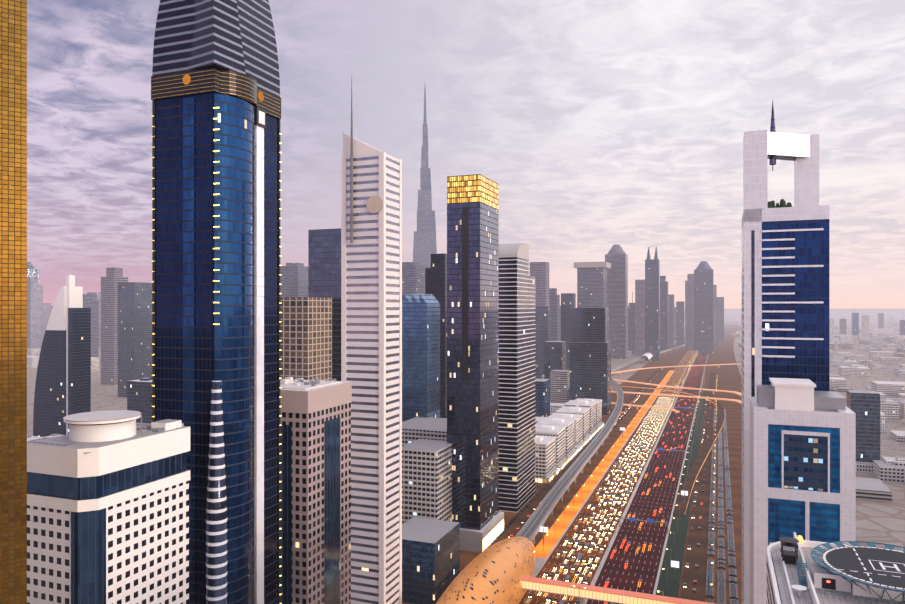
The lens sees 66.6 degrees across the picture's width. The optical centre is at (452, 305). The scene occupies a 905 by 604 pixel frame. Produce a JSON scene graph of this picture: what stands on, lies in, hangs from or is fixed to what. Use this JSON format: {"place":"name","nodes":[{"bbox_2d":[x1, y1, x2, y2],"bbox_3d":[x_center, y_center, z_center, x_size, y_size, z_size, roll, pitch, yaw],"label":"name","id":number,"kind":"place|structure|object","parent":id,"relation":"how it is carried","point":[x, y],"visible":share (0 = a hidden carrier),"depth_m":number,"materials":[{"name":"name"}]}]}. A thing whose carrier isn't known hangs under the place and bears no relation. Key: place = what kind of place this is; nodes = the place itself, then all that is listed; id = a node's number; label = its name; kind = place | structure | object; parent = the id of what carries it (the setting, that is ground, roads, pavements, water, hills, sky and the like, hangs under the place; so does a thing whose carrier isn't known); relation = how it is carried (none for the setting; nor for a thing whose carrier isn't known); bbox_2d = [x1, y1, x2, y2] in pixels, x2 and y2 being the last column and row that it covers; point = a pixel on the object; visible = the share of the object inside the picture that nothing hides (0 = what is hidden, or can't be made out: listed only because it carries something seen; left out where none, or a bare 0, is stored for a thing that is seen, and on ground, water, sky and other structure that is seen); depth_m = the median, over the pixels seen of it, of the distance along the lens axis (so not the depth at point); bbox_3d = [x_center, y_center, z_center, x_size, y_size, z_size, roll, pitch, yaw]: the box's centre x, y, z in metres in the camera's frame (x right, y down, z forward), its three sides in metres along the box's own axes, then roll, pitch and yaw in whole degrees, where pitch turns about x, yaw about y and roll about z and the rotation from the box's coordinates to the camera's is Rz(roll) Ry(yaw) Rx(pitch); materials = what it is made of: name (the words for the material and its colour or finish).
{"place":"outdoors","nodes":[
{"label":"outdoors","id":0,"kind":"place"},
{"bbox_2d":[27,308,904,550],"bbox_3d":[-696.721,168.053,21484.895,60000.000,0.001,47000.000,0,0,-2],"label":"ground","id":1,"kind":"structure","parent":0,"point":[883,522],"depth_m":1187.91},
{"bbox_2d":[0,0,26,603],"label":"building edge","id":2,"kind":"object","parent":1,"relation":"on","point":[13,301],"depth_m":142.04,"materials":[{"name":"gold metal"}]},
{"bbox_2d":[33,275,90,436],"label":"sail tower","id":3,"kind":"structure","parent":1,"relation":"on","point":[63,384],"depth_m":864.88,"materials":[{"name":"glass"}]},
{"bbox_2d":[27,410,189,603],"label":"white hotel block","id":4,"kind":"structure","parent":1,"relation":"on","point":[107,506],"depth_m":188.16,"materials":[{"name":"concrete"}]},
{"bbox_2d":[151,0,281,603],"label":"skyscraper","id":5,"kind":"structure","parent":1,"relation":"on","point":[216,161],"depth_m":229.48,"materials":[{"name":"blue glass"}]},
{"bbox_2d":[280,377,351,603],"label":"brown office tower","id":6,"kind":"structure","parent":1,"relation":"on","point":[315,492],"depth_m":281.51,"materials":[{"name":"concrete"}]},
{"bbox_2d":[341,82,401,603],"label":"skyscraper","id":7,"kind":"structure","parent":1,"relation":"on","point":[371,273],"depth_m":341.38,"materials":[{"name":"concrete"}]},
{"bbox_2d":[413,86,436,293],"bbox_3d":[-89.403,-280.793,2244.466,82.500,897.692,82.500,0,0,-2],"label":"distant spire skyscraper","id":8,"kind":"structure","parent":1,"relation":"on","point":[424,245],"depth_m":2222.42,"materials":[{"name":"grey glass"}]},
{"bbox_2d":[280,228,610,603],"bbox_3d":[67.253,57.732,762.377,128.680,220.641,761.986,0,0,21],"label":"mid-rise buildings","id":9,"kind":"structure","parent":1,"relation":"on","point":[310,337],"depth_m":461.72,"materials":[{"name":"grey glass"}]},
{"bbox_2d":[27,244,879,461],"bbox_3d":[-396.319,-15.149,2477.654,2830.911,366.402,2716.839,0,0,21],"label":"distant skyline","id":10,"kind":"structure","parent":1,"relation":"on","point":[653,320],"depth_m":1984.02},
{"bbox_2d":[27,308,904,501],"bbox_3d":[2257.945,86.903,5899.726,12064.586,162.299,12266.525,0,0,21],"label":"city blocks","id":11,"kind":"structure","parent":1,"relation":"on","point":[552,390],"depth_m":1210.74,"materials":[{"name":"beige concrete"}]},
{"bbox_2d":[611,363,741,514],"bbox_3d":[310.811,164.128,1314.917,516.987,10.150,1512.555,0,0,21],"label":"interchange flyovers","id":12,"kind":"object","parent":1,"relation":"on","point":[693,473],"visible":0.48,"depth_m":1085.90,"materials":[{"name":"concrete"}]},
{"bbox_2d":[767,532,904,603],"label":"helipad building","id":13,"kind":"structure","parent":1,"relation":"on","point":[800,570],"depth_m":156.34,"materials":[{"name":"concrete"}]},
{"bbox_2d":[27,0,904,308],"label":"sky","id":14,"kind":"structure","parent":0,"point":[599,125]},
{"bbox_2d":[402,321,741,603],"bbox_3d":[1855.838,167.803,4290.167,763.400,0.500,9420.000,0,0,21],"label":"highway road","id":15,"kind":"structure","parent":0,"point":[646,566],"depth_m":601.70,"materials":[{"name":"asphalt"}]},
{"bbox_2d":[447,174,503,552],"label":"skyscraper","id":16,"kind":"structure","parent":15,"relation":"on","point":[473,320],"depth_m":479.07,"materials":[{"name":"blue glass"}]},
{"bbox_2d":[436,537,544,603],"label":"metro station","id":17,"kind":"object","parent":15,"relation":"on","point":[494,573],"visible":0.92,"depth_m":377.88,"materials":[{"name":"gold metal"}]},
{"bbox_2d":[499,243,534,512],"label":"twin striped towers","id":18,"kind":"structure","parent":15,"relation":"on","point":[516,387],"depth_m":564.79,"materials":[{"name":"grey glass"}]},
{"bbox_2d":[535,398,603,483],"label":"row of buildings","id":19,"kind":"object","parent":15,"relation":"on","point":[567,432],"visible":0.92,"depth_m":755.33,"materials":[{"name":"white concrete"}]},
{"bbox_2d":[481,354,710,603],"bbox_3d":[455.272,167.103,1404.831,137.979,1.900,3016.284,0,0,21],"label":"cars","id":20,"kind":"object","parent":15,"relation":"on","point":[568,577],"visible":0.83,"depth_m":557.20,"materials":[{"name":"silver metal"}]},
{"bbox_2d":[515,344,684,543],"bbox_3d":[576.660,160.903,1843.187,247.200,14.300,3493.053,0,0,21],"label":"metro viaduct","id":21,"kind":"object","parent":15,"relation":"on","point":[535,522],"visible":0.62,"depth_m":641.87,"materials":[{"name":"grey concrete"}]},
{"bbox_2d":[639,353,652,358],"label":"metro station","id":22,"kind":"object","parent":21,"relation":"on","point":[649,355],"visible":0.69,"depth_m":2046.76,"materials":[{"name":"white metal"}]},
{"bbox_2d":[508,351,716,603],"bbox_3d":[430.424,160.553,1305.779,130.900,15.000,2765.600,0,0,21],"label":"street lamps","id":23,"kind":"object","parent":15,"relation":"on","point":[674,564],"visible":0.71,"depth_m":569.74,"materials":[{"name":"metal"}]},
{"bbox_2d":[520,576,714,603],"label":"footbridge","id":24,"kind":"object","parent":15,"relation":"on","point":[604,594],"visible":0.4,"depth_m":379.58,"materials":[{"name":"beige glass"}]},
{"bbox_2d":[705,408,738,603],"bbox_3d":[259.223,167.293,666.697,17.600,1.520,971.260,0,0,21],"label":"railway track","id":25,"kind":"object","parent":15,"relation":"on","point":[733,592],"visible":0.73,"depth_m":511.53,"materials":[{"name":"silver metal"}]},
{"bbox_2d":[742,101,829,603],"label":"skyscraper","id":26,"kind":"structure","parent":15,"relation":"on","point":[785,290],"depth_m":326.46,"materials":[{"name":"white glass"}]},
{"bbox_2d":[750,378,855,603],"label":"high-rise building","id":27,"kind":"structure","parent":0,"point":[802,458],"depth_m":267.19,"materials":[{"name":"concrete"}]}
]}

